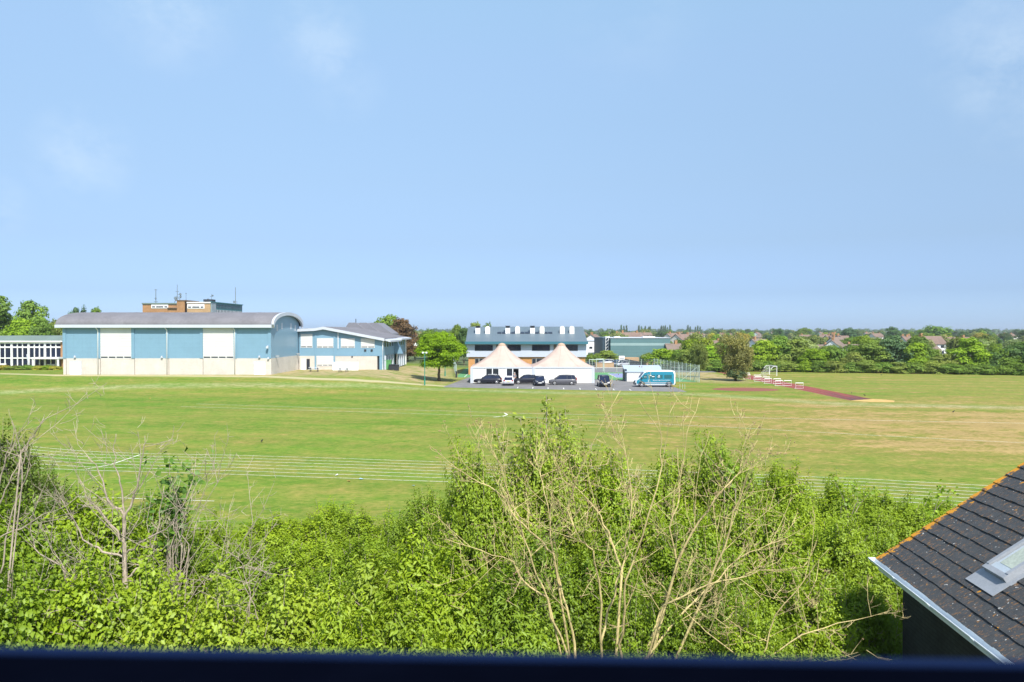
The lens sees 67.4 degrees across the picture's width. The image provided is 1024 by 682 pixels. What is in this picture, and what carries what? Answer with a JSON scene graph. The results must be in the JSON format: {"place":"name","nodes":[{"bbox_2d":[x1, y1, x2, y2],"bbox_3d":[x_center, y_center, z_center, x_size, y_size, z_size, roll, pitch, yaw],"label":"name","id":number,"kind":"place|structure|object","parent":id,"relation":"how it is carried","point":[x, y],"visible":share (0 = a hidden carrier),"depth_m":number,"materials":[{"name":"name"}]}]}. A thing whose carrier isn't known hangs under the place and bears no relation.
{"place":"outdoors","nodes":[
{"label":"outdoors","id":0,"kind":"place"},
{"bbox_2d":[0,334,1023,535],"bbox_3d":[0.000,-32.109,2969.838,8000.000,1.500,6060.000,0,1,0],"label":"ground","id":1,"kind":"structure","parent":0,"point":[298,431],"depth_m":67.52,"materials":[{"name":"green plant"}]},
{"bbox_2d":[0,296,13,334],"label":"broad tree","id":2,"kind":"object","parent":1,"relation":"on","point":[5,315],"visible":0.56,"depth_m":175.04,"materials":[{"name":"green plant"}]},
{"bbox_2d":[0,317,36,335],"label":"broad tree","id":3,"kind":"object","parent":1,"relation":"on","point":[20,328],"visible":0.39,"depth_m":170.84,"materials":[{"name":"green plant"}]},
{"bbox_2d":[2,300,53,331],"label":"broad tree","id":4,"kind":"object","parent":1,"relation":"on","point":[27,311],"visible":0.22,"depth_m":177.01,"materials":[{"name":"green plant"}]},
{"bbox_2d":[0,335,62,366],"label":"classroom wing","id":5,"kind":"structure","parent":1,"relation":"on","point":[34,350],"depth_m":147.13,"materials":[{"name":"white paint"}]},
{"bbox_2d":[0,342,60,365],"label":"window frame","id":6,"kind":"structure","parent":5,"relation":"in","point":[11,347],"depth_m":146.96,"materials":[{"name":"white paint"}]},
{"bbox_2d":[23,316,56,334],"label":"broad tree","id":7,"kind":"object","parent":1,"relation":"on","point":[42,327],"visible":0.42,"depth_m":172.78,"materials":[{"name":"green plant"}]},
{"bbox_2d":[54,312,302,374],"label":"sports hall","id":8,"kind":"structure","parent":1,"relation":"on","point":[185,343],"depth_m":124.05,"materials":[{"name":"metal"}]},
{"bbox_2d":[142,285,242,311],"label":"brick block","id":9,"kind":"structure","parent":1,"relation":"on","point":[209,305],"depth_m":184.92,"materials":[{"name":"brick"}]},
{"bbox_2d":[297,327,410,369],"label":"teaching block","id":10,"kind":"structure","parent":1,"relation":"on","point":[322,348],"depth_m":140.05,"materials":[{"name":"metal"}]},
{"bbox_2d":[346,319,398,334],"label":"studio block","id":11,"kind":"structure","parent":1,"relation":"on","point":[382,327],"depth_m":175.37,"materials":[{"name":"metal"}]},
{"bbox_2d":[390,317,420,343],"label":"copper beech","id":12,"kind":"object","parent":1,"relation":"on","point":[402,327],"visible":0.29,"depth_m":190.38,"materials":[{"name":"brown plant"}]},
{"bbox_2d":[414,331,469,380],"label":"round tree","id":13,"kind":"object","parent":1,"relation":"on","point":[447,344],"visible":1,"depth_m":127.16,"materials":[{"name":"green plant"}]},
{"bbox_2d":[31,404,1017,503],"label":"field lines","id":14,"kind":"object","parent":1,"relation":"on","point":[460,462],"visible":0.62,"depth_m":48.59,"materials":[{"name":"white paint"}]},
{"bbox_2d":[465,326,587,374],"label":"science block","id":15,"kind":"structure","parent":1,"relation":"on","point":[531,344],"depth_m":150.41,"materials":[{"name":"blue brick"}]},
{"bbox_2d":[444,377,685,391],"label":"car park","id":16,"kind":"structure","parent":1,"relation":"on","point":[619,385],"depth_m":118.25,"materials":[{"name":"grey asphalt"}]},
{"bbox_2d":[470,343,531,382],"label":"marquee","id":17,"kind":"object","parent":16,"relation":"on","point":[502,360],"visible":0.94,"depth_m":126.61,"materials":[{"name":"beige fabric"}]},
{"bbox_2d":[531,343,594,382],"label":"marquee","id":18,"kind":"object","parent":16,"relation":"on","point":[560,359],"visible":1,"depth_m":126.13,"materials":[{"name":"beige fabric"}]},
{"bbox_2d":[549,374,576,384],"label":"parked car","id":19,"kind":"object","parent":16,"relation":"on","point":[570,379],"visible":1,"depth_m":121.21,"materials":[{"name":"grey paint"}]},
{"bbox_2d":[633,370,675,386],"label":"minibus","id":20,"kind":"object","parent":16,"relation":"on","point":[663,377],"visible":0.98,"depth_m":117.04,"materials":[{"name":"teal paint"}]},
{"bbox_2d":[594,336,669,358],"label":"leisure block","id":21,"kind":"structure","parent":1,"relation":"on","point":[629,346],"depth_m":232.05,"materials":[{"name":"metal"}]},
{"bbox_2d":[622,365,661,380],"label":"store shed","id":22,"kind":"structure","parent":1,"relation":"on","point":[632,372],"depth_m":131.24,"materials":[{"name":"beige plastic"}]},
{"bbox_2d":[642,348,673,368],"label":"hedgerow tree","id":23,"kind":"object","parent":1,"relation":"on","point":[660,353],"visible":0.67,"depth_m":173.98,"materials":[{"name":"green plant"}]},
{"bbox_2d":[672,347,711,368],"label":"hedgerow tree","id":24,"kind":"object","parent":1,"relation":"on","point":[682,358],"visible":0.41,"depth_m":165.28,"materials":[{"name":"green plant"}]},
{"bbox_2d":[688,342,708,377],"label":"olive tree","id":25,"kind":"object","parent":1,"relation":"on","point":[700,357],"visible":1,"depth_m":140.52,"materials":[{"name":"green plant"}]},
{"bbox_2d":[417,328,1022,335],"bbox_3d":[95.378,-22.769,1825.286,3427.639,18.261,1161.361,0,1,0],"label":"woodland","id":26,"kind":"object","parent":1,"relation":"on","point":[838,330],"visible":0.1,"depth_m":1764.86,"materials":[{"name":"green plant"}]},
{"bbox_2d":[714,332,754,380],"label":"olive tree","id":27,"kind":"object","parent":1,"relation":"on","point":[738,354],"visible":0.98,"depth_m":130.33,"materials":[{"name":"green plant"}]},
{"bbox_2d":[751,339,780,361],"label":"hedgerow tree","id":28,"kind":"object","parent":1,"relation":"on","point":[760,348],"visible":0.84,"depth_m":168.01,"materials":[{"name":"green plant"}]},
{"bbox_2d":[768,335,797,363],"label":"hedgerow tree","id":29,"kind":"object","parent":1,"relation":"on","point":[779,340],"visible":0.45,"depth_m":170.34,"materials":[{"name":"green plant"}]},
{"bbox_2d":[772,359,800,371],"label":"scrub","id":30,"kind":"object","parent":1,"relation":"on","point":[786,365],"visible":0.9,"depth_m":159.49,"materials":[{"name":"green plant"}]},
{"bbox_2d":[714,371,869,399],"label":"long jump runway","id":31,"kind":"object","parent":1,"relation":"on","point":[827,392],"visible":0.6,"depth_m":110.35,"materials":[{"name":"red rubber"}]},
{"bbox_2d":[776,338,811,363],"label":"hedgerow tree","id":32,"kind":"object","parent":1,"relation":"on","point":[798,346],"visible":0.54,"depth_m":168.76,"materials":[{"name":"green plant"}]},
{"bbox_2d":[796,348,829,364],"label":"hedgerow tree","id":33,"kind":"object","parent":1,"relation":"on","point":[811,355],"visible":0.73,"depth_m":162.66,"materials":[{"name":"green plant"}]},
{"bbox_2d":[818,345,847,360],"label":"hedgerow tree","id":34,"kind":"object","parent":1,"relation":"on","point":[836,353],"visible":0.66,"depth_m":164.08,"materials":[{"name":"green plant"}]},
{"bbox_2d":[847,338,893,362],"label":"hedgerow tree","id":35,"kind":"object","parent":1,"relation":"on","point":[865,348],"visible":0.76,"depth_m":162.20,"materials":[{"name":"green plant"}]},
{"bbox_2d":[873,334,915,362],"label":"hedgerow tree","id":36,"kind":"object","parent":1,"relation":"on","point":[894,344],"visible":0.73,"depth_m":162.29,"materials":[{"name":"green plant"}]},
{"bbox_2d":[898,342,932,363],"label":"hedgerow tree","id":37,"kind":"object","parent":1,"relation":"on","point":[917,351],"visible":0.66,"depth_m":160.39,"materials":[{"name":"green plant"}]},
{"bbox_2d":[917,360,947,373],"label":"scrub","id":38,"kind":"object","parent":1,"relation":"on","point":[931,366],"visible":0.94,"depth_m":152.60,"materials":[{"name":"green plant"}]},
{"bbox_2d":[916,324,955,334],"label":"tree","id":39,"kind":"object","parent":1,"relation":"on","point":[936,330],"visible":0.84,"depth_m":594.67,"materials":[{"name":"green plant"}]},
{"bbox_2d":[868,462,1023,659],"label":"tiled house","id":40,"kind":"structure","parent":1,"relation":"on","point":[956,574],"depth_m":12.74,"materials":[{"name":"tile"}]},
{"bbox_2d":[965,538,1023,595],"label":"roof window","id":41,"kind":"structure","parent":40,"relation":"in","point":[1004,570],"depth_m":11.76,"materials":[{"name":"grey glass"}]},
{"bbox_2d":[930,353,963,364],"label":"hedgerow tree","id":42,"kind":"object","parent":1,"relation":"on","point":[944,358],"visible":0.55,"depth_m":156.99,"materials":[{"name":"green plant"}]},
{"bbox_2d":[936,362,967,373],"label":"scrub","id":43,"kind":"object","parent":1,"relation":"on","point":[952,367],"visible":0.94,"depth_m":151.34,"materials":[{"name":"green plant"}]},
{"bbox_2d":[944,337,992,365],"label":"hedgerow tree","id":44,"kind":"object","parent":1,"relation":"on","point":[967,348],"visible":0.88,"depth_m":156.44,"materials":[{"name":"green plant"}]},
{"bbox_2d":[966,363,998,373],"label":"scrub","id":45,"kind":"object","parent":1,"relation":"on","point":[984,368],"visible":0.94,"depth_m":149.68,"materials":[{"name":"green plant"}]},
{"bbox_2d":[992,348,1023,366],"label":"hedgerow tree","id":46,"kind":"object","parent":1,"relation":"on","point":[1007,360],"visible":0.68,"depth_m":154.31,"materials":[{"name":"green plant"}]},
{"bbox_2d":[997,342,1023,363],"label":"hedgerow tree","id":47,"kind":"object","parent":1,"relation":"on","point":[1018,349],"visible":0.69,"depth_m":154.64,"materials":[{"name":"green plant"}]},
{"bbox_2d":[0,646,1023,681],"bbox_3d":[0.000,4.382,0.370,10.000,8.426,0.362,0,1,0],"label":"window sill","id":48,"kind":"structure","parent":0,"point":[58,664],"depth_m":0.40,"materials":[{"name":"dark navy painted metal"}]},
{"bbox_2d":[0,0,1023,331],"label":"sky","id":49,"kind":"structure","parent":0,"point":[763,165],"materials":[{"name":"blue"}]},
{"bbox_2d":[591,364,722,371],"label":"service road","id":50,"kind":"structure","parent":0,"point":[617,369],"depth_m":170.02,"materials":[{"name":"grey asphalt"}]},
{"label":"hedge soil","id":51,"kind":"structure","parent":0,"visible":0},
{"bbox_2d":[0,414,47,521],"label":"shrub","id":52,"kind":"object","parent":51,"relation":"on","point":[4,483],"visible":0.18,"depth_m":21.18,"materials":[{"name":"green plant"}]},
{"bbox_2d":[0,537,63,646],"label":"shrub","id":53,"kind":"object","parent":51,"relation":"on","point":[20,624],"visible":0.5,"depth_m":12.38,"materials":[{"name":"green plant"}]},
{"bbox_2d":[0,488,78,580],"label":"shrub","id":54,"kind":"object","parent":51,"relation":"on","point":[22,549],"visible":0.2,"depth_m":17.09,"materials":[{"name":"green plant"}]},
{"bbox_2d":[1,427,77,518],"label":"shrub","id":55,"kind":"object","parent":51,"relation":"on","point":[24,471],"visible":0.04,"depth_m":21.52,"materials":[{"name":"green plant"}]},
{"bbox_2d":[0,370,104,619],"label":"bare tree","id":56,"kind":"object","parent":51,"relation":"on","point":[20,458],"visible":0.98,"depth_m":12.53,"materials":[{"name":"grey plant"}]},
{"bbox_2d":[21,455,86,526],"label":"shrub","id":57,"kind":"object","parent":51,"relation":"on","point":[41,480],"visible":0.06,"depth_m":21.32,"materials":[{"name":"green plant"}]},
{"bbox_2d":[0,524,129,614],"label":"shrub","id":58,"kind":"object","parent":51,"relation":"on","point":[54,575],"visible":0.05,"depth_m":14.29,"materials":[{"name":"green plant"}]},
{"bbox_2d":[0,459,195,631],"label":"bare tree","id":59,"kind":"object","parent":51,"relation":"on","point":[63,567],"visible":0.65,"depth_m":13.03,"materials":[{"name":"grey plant"}]},
{"bbox_2d":[36,533,187,647],"bbox_3d":[-7.034,5.873,13.224,2.940,5.178,3.417,0,1,0],"label":"shrub","id":60,"kind":"object","parent":51,"relation":"on","point":[78,632],"visible":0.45,"depth_m":12.74,"materials":[{"name":"green plant"}]},
{"bbox_2d":[39,480,189,608],"bbox_3d":[-9.589,5.756,18.243,4.140,5.279,3.727,0,1,0],"label":"shrub","id":61,"kind":"object","parent":51,"relation":"on","point":[88,522],"visible":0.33,"depth_m":17.56,"materials":[{"name":"green plant"}]},
{"bbox_2d":[23,409,209,593],"bbox_3d":[-7.201,4.806,13.876,3.197,7.219,2.468,0,1,0],"label":"bare tree","id":62,"kind":"object","parent":51,"relation":"on","point":[125,551],"visible":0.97,"depth_m":14.03,"materials":[{"name":"grey plant"}]},
{"bbox_2d":[99,547,246,648],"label":"shrub","id":63,"kind":"object","parent":51,"relation":"on","point":[163,626],"visible":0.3,"depth_m":12.13,"materials":[{"name":"green plant"}]},
{"bbox_2d":[133,447,214,605],"bbox_3d":[-7.673,5.376,17.522,1.669,5.981,0.752,0,1,0],"label":"leafy sapling","id":64,"kind":"object","parent":51,"relation":"on","point":[183,491],"visible":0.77,"depth_m":17.51,"materials":[{"name":"green plant"}]},
{"bbox_2d":[130,485,217,604],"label":"shrub","id":65,"kind":"object","parent":51,"relation":"on","point":[195,543],"visible":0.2,"depth_m":19.28,"materials":[{"name":"green plant"}]},
{"bbox_2d":[86,429,294,607],"bbox_3d":[-5.958,4.946,14.217,3.613,6.931,2.222,0,1,24],"label":"bare tree","id":66,"kind":"object","parent":51,"relation":"on","point":[177,544],"visible":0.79,"depth_m":14.25,"materials":[{"name":"grey plant"}]},
{"bbox_2d":[194,509,268,562],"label":"shrub","id":67,"kind":"object","parent":51,"relation":"on","point":[215,537],"visible":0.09,"depth_m":21.98,"materials":[{"name":"green plant"}]},
{"bbox_2d":[194,521,276,640],"bbox_3d":[-4.594,5.632,12.222,1.842,5.611,1.662,0,1,-31],"label":"bare tree","id":68,"kind":"object","parent":51,"relation":"on","point":[250,600],"visible":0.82,"depth_m":12.24,"materials":[{"name":"grey plant"}]},
{"bbox_2d":[175,534,299,621],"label":"shrub","id":69,"kind":"object","parent":51,"relation":"on","point":[261,590],"visible":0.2,"depth_m":18.44,"materials":[{"name":"green plant"}]},
{"bbox_2d":[173,563,316,649],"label":"shrub","id":70,"kind":"object","parent":51,"relation":"on","point":[225,635],"visible":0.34,"depth_m":11.98,"materials":[{"name":"green plant"}]},
{"bbox_2d":[227,510,308,565],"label":"shrub","id":71,"kind":"object","parent":51,"relation":"on","point":[270,540],"visible":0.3,"depth_m":23.48,"materials":[{"name":"green plant"}]},
{"bbox_2d":[261,528,343,625],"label":"shrub","id":72,"kind":"object","parent":51,"relation":"on","point":[315,560],"visible":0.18,"depth_m":19.79,"materials":[{"name":"green plant"}]},
{"bbox_2d":[262,559,375,649],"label":"shrub","id":73,"kind":"object","parent":51,"relation":"on","point":[309,623],"visible":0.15,"depth_m":12.51,"materials":[{"name":"green plant"}]},
{"bbox_2d":[266,496,374,562],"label":"shrub","id":74,"kind":"object","parent":51,"relation":"on","point":[329,518],"visible":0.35,"depth_m":23.84,"materials":[{"name":"green plant"}]},
{"bbox_2d":[284,574,411,650],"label":"shrub","id":75,"kind":"object","parent":51,"relation":"on","point":[337,634],"visible":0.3,"depth_m":11.53,"materials":[{"name":"green plant"}]},
{"bbox_2d":[297,526,402,602],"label":"shrub","id":76,"kind":"object","parent":51,"relation":"on","point":[347,571],"visible":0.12,"depth_m":18.97,"materials":[{"name":"green plant"}]},
{"bbox_2d":[310,504,406,559],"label":"shrub","id":77,"kind":"object","parent":51,"relation":"on","point":[356,527],"visible":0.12,"depth_m":23.21,"materials":[{"name":"green plant"}]},
{"bbox_2d":[325,546,428,638],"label":"shrub","id":78,"kind":"object","parent":51,"relation":"on","point":[369,573],"visible":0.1,"depth_m":13.41,"materials":[{"name":"green plant"}]},
{"bbox_2d":[377,484,449,578],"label":"shrub","id":79,"kind":"object","parent":51,"relation":"on","point":[417,514],"visible":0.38,"depth_m":21.67,"materials":[{"name":"green plant"}]},
{"bbox_2d":[365,576,463,651],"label":"shrub","id":80,"kind":"object","parent":51,"relation":"on","point":[414,634],"visible":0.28,"depth_m":11.73,"materials":[{"name":"green plant"}]},
{"bbox_2d":[372,518,496,651],"bbox_3d":[-1.221,5.868,14.040,3.314,5.159,3.465,0,1,0],"label":"shrub","id":81,"kind":"object","parent":51,"relation":"on","point":[439,600],"visible":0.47,"depth_m":13.61,"materials":[{"name":"green plant"}]},
{"bbox_2d":[417,422,531,581],"bbox_3d":[-0.734,5.128,18.711,3.208,6.549,3.108,0,1,0],"label":"shrub","id":82,"kind":"object","parent":51,"relation":"on","point":[470,502],"visible":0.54,"depth_m":17.98,"materials":[{"name":"green plant"}]},
{"bbox_2d":[448,555,567,653],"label":"shrub","id":83,"kind":"object","parent":51,"relation":"on","point":[505,624],"visible":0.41,"depth_m":13.02,"materials":[{"name":"green plant"}]},
{"bbox_2d":[472,518,598,653],"bbox_3d":[0.444,5.930,16.212,3.671,4.985,3.360,0,1,-24],"label":"shrub","id":84,"kind":"object","parent":51,"relation":"on","point":[543,554],"visible":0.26,"depth_m":15.23,"materials":[{"name":"green plant"}]},
{"bbox_2d":[482,409,608,581],"bbox_3d":[0.858,5.009,18.920,3.946,6.782,3.875,0,1,-29],"label":"shrub","id":85,"kind":"object","parent":51,"relation":"on","point":[534,481],"visible":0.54,"depth_m":18.43,"materials":[{"name":"green plant"}]},
{"bbox_2d":[473,395,647,507],"bbox_3d":[1.056,4.877,19.830,4.950,6.954,2.241,0,1,0],"label":"leafy tree","id":86,"kind":"object","parent":51,"relation":"on","point":[521,441],"visible":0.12,"depth_m":19.99,"materials":[{"name":"green plant"}]},
{"bbox_2d":[531,520,659,653],"bbox_3d":[1.893,6.081,16.056,3.271,4.686,3.623,0,1,24],"label":"shrub","id":87,"kind":"object","parent":51,"relation":"on","point":[607,580],"visible":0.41,"depth_m":15.41,"materials":[{"name":"green plant"}]},
{"bbox_2d":[423,364,813,654],"bbox_3d":[1.947,4.389,12.961,7.000,8.096,3.835,0,1,0],"label":"bare tree","id":88,"kind":"object","parent":51,"relation":"on","point":[659,621],"visible":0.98,"depth_m":13.24,"materials":[{"name":"beige plant"}]},
{"bbox_2d":[568,445,672,576],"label":"shrub","id":89,"kind":"object","parent":51,"relation":"on","point":[612,506],"visible":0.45,"depth_m":18.80,"materials":[{"name":"green plant"}]},
{"bbox_2d":[592,568,718,655],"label":"shrub","id":90,"kind":"object","parent":51,"relation":"on","point":[636,638],"visible":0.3,"depth_m":13.60,"materials":[{"name":"green plant"}]},
{"bbox_2d":[638,444,736,551],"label":"shrub","id":91,"kind":"object","parent":51,"relation":"on","point":[668,479],"visible":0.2,"depth_m":20.72,"materials":[{"name":"green plant"}]},
{"bbox_2d":[640,507,763,617],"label":"shrub","id":92,"kind":"object","parent":51,"relation":"on","point":[665,563],"visible":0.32,"depth_m":17.02,"materials":[{"name":"green plant"}]},
{"bbox_2d":[695,435,742,537],"bbox_3d":[5.485,5.407,20.534,1.349,5.836,0.554,0,1,-5],"label":"leafy sapling","id":93,"kind":"object","parent":51,"relation":"on","point":[729,464],"visible":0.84,"depth_m":20.52,"materials":[{"name":"green plant"}]},
{"bbox_2d":[688,417,774,550],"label":"shrub","id":94,"kind":"object","parent":51,"relation":"on","point":[705,475],"visible":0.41,"depth_m":20.91,"materials":[{"name":"green plant"}]},
{"bbox_2d":[670,545,794,655],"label":"shrub","id":95,"kind":"object","parent":51,"relation":"on","point":[707,623],"visible":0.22,"depth_m":14.59,"materials":[{"name":"green plant"}]},
{"bbox_2d":[706,594,813,656],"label":"shrub","id":96,"kind":"object","parent":51,"relation":"on","point":[748,648],"visible":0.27,"depth_m":12.86,"materials":[{"name":"green plant"}]},
{"bbox_2d":[709,491,834,606],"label":"shrub","id":97,"kind":"object","parent":51,"relation":"on","point":[763,538],"visible":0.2,"depth_m":17.85,"materials":[{"name":"green plant"}]},
{"bbox_2d":[652,506,910,657],"bbox_3d":[4.420,5.607,12.704,4.189,5.648,2.112,0,1,13],"label":"bare tree","id":98,"kind":"object","parent":51,"relation":"on","point":[775,615],"visible":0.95,"depth_m":12.65,"materials":[{"name":"brown plant"}]},
{"bbox_2d":[747,455,830,545],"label":"shrub","id":99,"kind":"object","parent":51,"relation":"on","point":[802,503],"visible":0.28,"depth_m":21.58,"materials":[{"name":"green plant"}]},
{"bbox_2d":[743,542,880,657],"bbox_3d":[5.574,6.229,15.285,3.263,4.403,3.323,0,1,-29],"label":"shrub","id":100,"kind":"object","parent":51,"relation":"on","point":[820,640],"visible":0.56,"depth_m":14.75,"materials":[{"name":"green plant"}]},
{"bbox_2d":[784,505,902,618],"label":"shrub","id":101,"kind":"object","parent":51,"relation":"on","point":[846,554],"visible":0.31,"depth_m":18.00,"materials":[{"name":"green plant"}]},
{"bbox_2d":[829,474,877,529],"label":"leafy sapling","id":102,"kind":"object","parent":51,"relation":"on","point":[872,492],"visible":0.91,"depth_m":22.05,"materials":[{"name":"green plant"}]},
{"bbox_2d":[811,468,903,547],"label":"shrub","id":103,"kind":"object","parent":51,"relation":"on","point":[837,501],"visible":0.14,"depth_m":22.51,"materials":[{"name":"green plant"}]},
{"bbox_2d":[816,570,902,657],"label":"shrub","id":104,"kind":"object","parent":51,"relation":"on","point":[884,633],"visible":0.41,"depth_m":15.26,"materials":[{"name":"green plant"}]},
{"bbox_2d":[849,520,902,635],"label":"shrub","id":105,"kind":"object","parent":51,"relation":"on","point":[898,598],"visible":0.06,"depth_m":18.92,"materials":[{"name":"green plant"}]},
{"bbox_2d":[850,479,935,547],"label":"shrub","id":106,"kind":"object","parent":51,"relation":"on","point":[909,521],"visible":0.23,"depth_m":24.38,"materials":[{"name":"green plant"}]},
{"bbox_2d":[913,496,956,524],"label":"shrub","id":107,"kind":"object","parent":51,"relation":"on","point":[946,508],"visible":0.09,"depth_m":26.74,"materials":[{"name":"green plant"}]},
{"bbox_2d":[919,479,958,521],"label":"leafy sapling","id":108,"kind":"object","parent":51,"relation":"on","point":[937,495],"visible":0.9,"depth_m":26.02,"materials":[{"name":"green plant"}]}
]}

